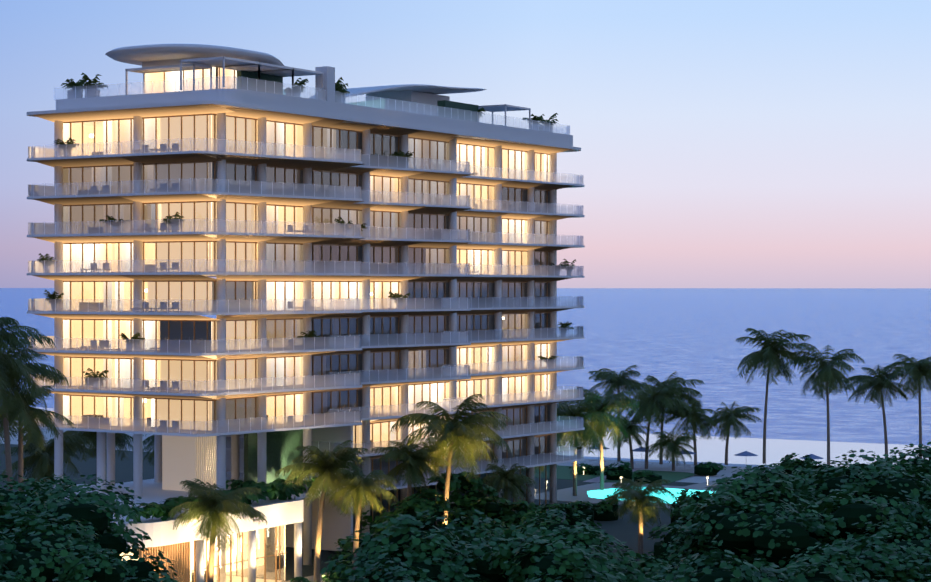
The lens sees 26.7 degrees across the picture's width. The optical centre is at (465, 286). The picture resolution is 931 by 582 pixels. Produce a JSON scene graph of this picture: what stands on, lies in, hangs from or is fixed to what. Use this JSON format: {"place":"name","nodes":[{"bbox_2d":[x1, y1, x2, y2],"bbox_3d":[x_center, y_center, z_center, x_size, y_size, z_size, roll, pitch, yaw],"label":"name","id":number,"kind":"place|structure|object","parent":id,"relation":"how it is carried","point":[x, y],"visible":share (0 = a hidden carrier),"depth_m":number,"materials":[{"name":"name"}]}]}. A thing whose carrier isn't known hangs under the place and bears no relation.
{"place":"outdoors","nodes":[
{"label":"outdoors","id":0,"kind":"place"},
{"bbox_2d":[120,538,215,581],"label":"lobby walls","id":1,"kind":"structure","parent":0,"point":[191,555],"depth_m":179.99,"materials":[{"name":"white paint"}]},
{"bbox_2d":[126,475,345,522],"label":"shrubs","id":2,"kind":"object","parent":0,"point":[274,489],"visible":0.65,"depth_m":175.58,"materials":[{"name":"green plant"}]},
{"bbox_2d":[27,89,580,581],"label":"tower","id":3,"kind":"structure","parent":0,"point":[307,107],"depth_m":189.28,"materials":[{"name":"white paint"}]},
{"bbox_2d":[145,67,236,93],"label":"windows","id":4,"kind":"structure","parent":3,"relation":"on","point":[159,77],"depth_m":183.35,"materials":[{"name":"glass"}]},
{"bbox_2d":[78,152,502,447],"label":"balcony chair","id":5,"kind":"object","parent":3,"relation":"on","point":[100,416],"depth_m":187.98,"materials":[{"name":"brown"}]},
{"bbox_2d":[105,44,486,98],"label":"roof canopies","id":6,"kind":"object","parent":3,"relation":"on","point":[137,55],"visible":0.67,"depth_m":182.03,"materials":[{"name":"white paint"}]},
{"bbox_2d":[32,104,571,422],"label":"lit soffit","id":7,"kind":"object","parent":3,"relation":"attached to","point":[175,111],"visible":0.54,"depth_m":183.28,"materials":[{"name":"beige paint"}]},
{"bbox_2d":[33,118,573,435],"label":"balcony railing","id":8,"kind":"object","parent":3,"relation":"attached to","point":[330,123],"visible":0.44,"depth_m":186.57,"materials":[{"name":"glass"}]},
{"bbox_2d":[63,115,548,446],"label":"lit curtains","id":9,"kind":"object","parent":3,"relation":"attached to","point":[148,330],"depth_m":189.03,"materials":[{"name":"beige fabric"}]},
{"bbox_2d":[27,151,584,492],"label":"tower slabs","id":10,"kind":"structure","parent":3,"relation":"attached to","point":[213,154],"depth_m":184.17,"materials":[{"name":"white concrete"}]},
{"bbox_2d":[63,127,549,448],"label":"dim rooms","id":11,"kind":"object","parent":3,"relation":"in","point":[188,171],"depth_m":188.77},
{"bbox_2d":[89,134,503,401],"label":"room lamps","id":12,"kind":"object","parent":11,"relation":"attached to","point":[146,290],"depth_m":187.38,"materials":[{"name":"white"}]},
{"bbox_2d":[63,129,548,429],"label":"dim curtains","id":13,"kind":"object","parent":11,"relation":"on","point":[100,173],"depth_m":202.70,"materials":[{"name":"beige fabric"}]},
{"bbox_2d":[63,113,549,484],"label":"tower frames","id":14,"kind":"structure","parent":3,"relation":"attached to","point":[331,245],"depth_m":192.25,"materials":[{"name":"metal"}]},
{"bbox_2d":[43,89,571,388],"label":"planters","id":15,"kind":"object","parent":3,"relation":"on","point":[176,226],"depth_m":187.07,"materials":[{"name":"green"}]},
{"bbox_2d":[36,73,575,382],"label":"balcony plants","id":16,"kind":"object","parent":15,"relation":"in","point":[339,86],"visible":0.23,"depth_m":186.61,"materials":[{"name":"green plant"}]},
{"bbox_2d":[34,232,583,487],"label":"balcony floors","id":17,"kind":"structure","parent":3,"relation":"on","point":[328,423],"depth_m":190.26,"materials":[{"name":"grey concrete"}]},
{"bbox_2d":[80,143,477,431],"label":"balcony furniture","id":18,"kind":"object","parent":17,"relation":"on","point":[177,303],"depth_m":181.15,"materials":[{"name":"grey"}]},
{"bbox_2d":[28,138,582,487],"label":"balustrades","id":19,"kind":"object","parent":17,"relation":"on","point":[38,228],"visible":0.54,"depth_m":186.91,"materials":[{"name":"clear glass"}]},
{"bbox_2d":[160,130,549,481],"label":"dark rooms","id":20,"kind":"object","parent":17,"relation":"on","point":[317,180],"depth_m":200.83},
{"bbox_2d":[266,130,548,474],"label":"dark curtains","id":21,"kind":"object","parent":20,"relation":"attached to","point":[290,177],"visible":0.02,"depth_m":207.27,"materials":[{"name":"grey fabric"}]},
{"bbox_2d":[69,115,549,449],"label":"lit rooms","id":22,"kind":"object","parent":3,"relation":"attached to","point":[187,250],"depth_m":182.34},
{"bbox_2d":[54,76,569,134],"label":"roof balustrade","id":23,"kind":"object","parent":3,"relation":"on","point":[566,130],"visible":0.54,"depth_m":186.93,"materials":[{"name":"clear glass"}]},
{"bbox_2d":[125,56,530,128],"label":"pergolas","id":24,"kind":"object","parent":3,"relation":"on","point":[230,63],"visible":0.88,"depth_m":182.40,"materials":[{"name":"silver metal"}]},
{"bbox_2d":[283,89,384,108],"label":"teal roof screen","id":25,"kind":"object","parent":3,"relation":"on","point":[367,102],"depth_m":212.15,"materials":[{"name":"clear glass"}]},
{"bbox_2d":[120,126,573,457],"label":"dark soffit","id":26,"kind":"structure","parent":3,"relation":"attached to","point":[280,162],"depth_m":199.23,"materials":[{"name":"grey paint"}]},
{"bbox_2d":[284,572,329,581],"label":"forecourt paving","id":27,"kind":"structure","parent":0,"point":[310,578],"depth_m":180.49,"materials":[{"name":"grey concrete"}]},
{"bbox_2d":[119,466,549,581],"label":"lobby glass","id":28,"kind":"object","parent":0,"point":[245,557],"visible":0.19,"depth_m":180.65,"materials":[{"name":"glass"}]},
{"bbox_2d":[0,444,721,581],"bbox_3d":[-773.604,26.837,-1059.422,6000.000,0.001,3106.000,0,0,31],"label":"ground","id":29,"kind":"structure","parent":0,"point":[621,529],"depth_m":231.29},
{"bbox_2d":[25,57,449,581],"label":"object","id":30,"kind":"structure","parent":29,"relation":"on","point":[289,515],"depth_m":185.42,"materials":[{"name":"white paint"}]},
{"bbox_2d":[139,541,189,581],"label":"lobby slats","id":31,"kind":"object","parent":30,"relation":"attached to","point":[179,554],"visible":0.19,"depth_m":165.58,"materials":[{"name":"brown wood"}]},
{"bbox_2d":[162,435,215,490],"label":"wall","id":32,"kind":"structure","parent":30,"relation":"on","point":[184,458],"depth_m":187.73,"materials":[{"name":"white paint"}]},
{"bbox_2d":[208,533,241,567],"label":"window","id":33,"kind":"structure","parent":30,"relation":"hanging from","point":[232,551],"depth_m":175.87,"materials":[{"name":"glass"}]},
{"bbox_2d":[237,70,477,484],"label":"green walls","id":34,"kind":"structure","parent":30,"relation":"on","point":[281,447],"depth_m":193.77,"materials":[{"name":"green plant"}]},
{"bbox_2d":[214,575,281,581],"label":"lobby floor","id":35,"kind":"structure","parent":29,"relation":"on","point":[237,578],"depth_m":179.76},
{"bbox_2d":[164,68,546,581],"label":"lobby frames","id":36,"kind":"structure","parent":29,"relation":"on","point":[236,562],"depth_m":177.54,"materials":[{"name":"metal"}]},
{"bbox_2d":[191,468,525,581],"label":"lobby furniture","id":37,"kind":"object","parent":29,"relation":"on","point":[391,502],"visible":0.06,"depth_m":209.45,"materials":[{"name":"brown"}]},
{"bbox_2d":[0,453,868,581],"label":"shrubs","id":38,"kind":"object","parent":29,"relation":"on","point":[651,564],"depth_m":190.67,"materials":[{"name":"green plant"}]},
{"bbox_2d":[0,442,930,581],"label":"trees","id":39,"kind":"object","parent":29,"relation":"on","point":[797,568],"visible":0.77,"depth_m":89.92,"materials":[{"name":"green plant"}]},
{"bbox_2d":[534,465,694,483],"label":"lawn","id":40,"kind":"structure","parent":29,"relation":"on","point":[563,472],"depth_m":278.74,"materials":[{"name":"green plant"}]},
{"bbox_2d":[534,483,717,507],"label":"pool deck","id":41,"kind":"structure","parent":29,"relation":"on","point":[565,495],"depth_m":255.25,"materials":[{"name":"grey concrete"}]},
{"bbox_2d":[0,428,881,484],"bbox_3d":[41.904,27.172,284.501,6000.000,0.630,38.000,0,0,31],"label":"hedge","id":42,"kind":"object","parent":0,"point":[655,466],"depth_m":297.72,"materials":[{"name":"green plant"}]},
{"bbox_2d":[588,450,752,468],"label":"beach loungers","id":43,"kind":"object","parent":42,"relation":"on","point":[652,463],"visible":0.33,"depth_m":292.42,"materials":[{"name":"brown"}]},
{"bbox_2d":[557,446,823,458],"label":"beach umbrellas","id":44,"kind":"object","parent":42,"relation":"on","point":[747,453],"visible":0.35,"depth_m":286.38,"materials":[{"name":"blue"}]},
{"bbox_2d":[0,288,930,445],"bbox_3d":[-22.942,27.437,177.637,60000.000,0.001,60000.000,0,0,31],"label":"ocean","id":45,"kind":"structure","parent":0,"point":[660,334],"depth_m":982.10,"materials":[{"name":"blue liquid"}]},
{"bbox_2d":[43,430,768,466],"bbox_3d":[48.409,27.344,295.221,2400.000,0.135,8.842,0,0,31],"label":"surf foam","id":46,"kind":"object","parent":45,"relation":"on","point":[666,461],"visible":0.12,"depth_m":307.10,"materials":[{"name":"white"}]},
{"bbox_2d":[0,0,930,287],"label":"sky","id":47,"kind":"structure","parent":0,"point":[722,143],"materials":[{"name":"blue"}]},
{"bbox_2d":[10,407,930,467],"bbox_3d":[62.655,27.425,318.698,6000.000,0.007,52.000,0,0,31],"label":"beach","id":48,"kind":"structure","parent":0,"point":[712,450],"depth_m":330.68,"materials":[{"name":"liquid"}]},
{"bbox_2d":[583,468,642,482],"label":"garden path","id":49,"kind":"structure","parent":0,"point":[596,480],"depth_m":272.91,"materials":[{"name":"grey concrete"}]},
{"bbox_2d":[587,488,712,502],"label":"pool water","id":50,"kind":"structure","parent":0,"point":[600,494],"depth_m":253.82,"materials":[{"name":"teal liquid"}]},
{"bbox_2d":[684,475,744,487],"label":"pool deck","id":51,"kind":"structure","parent":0,"point":[704,484],"depth_m":266.26,"materials":[{"name":"grey concrete"}]}
]}

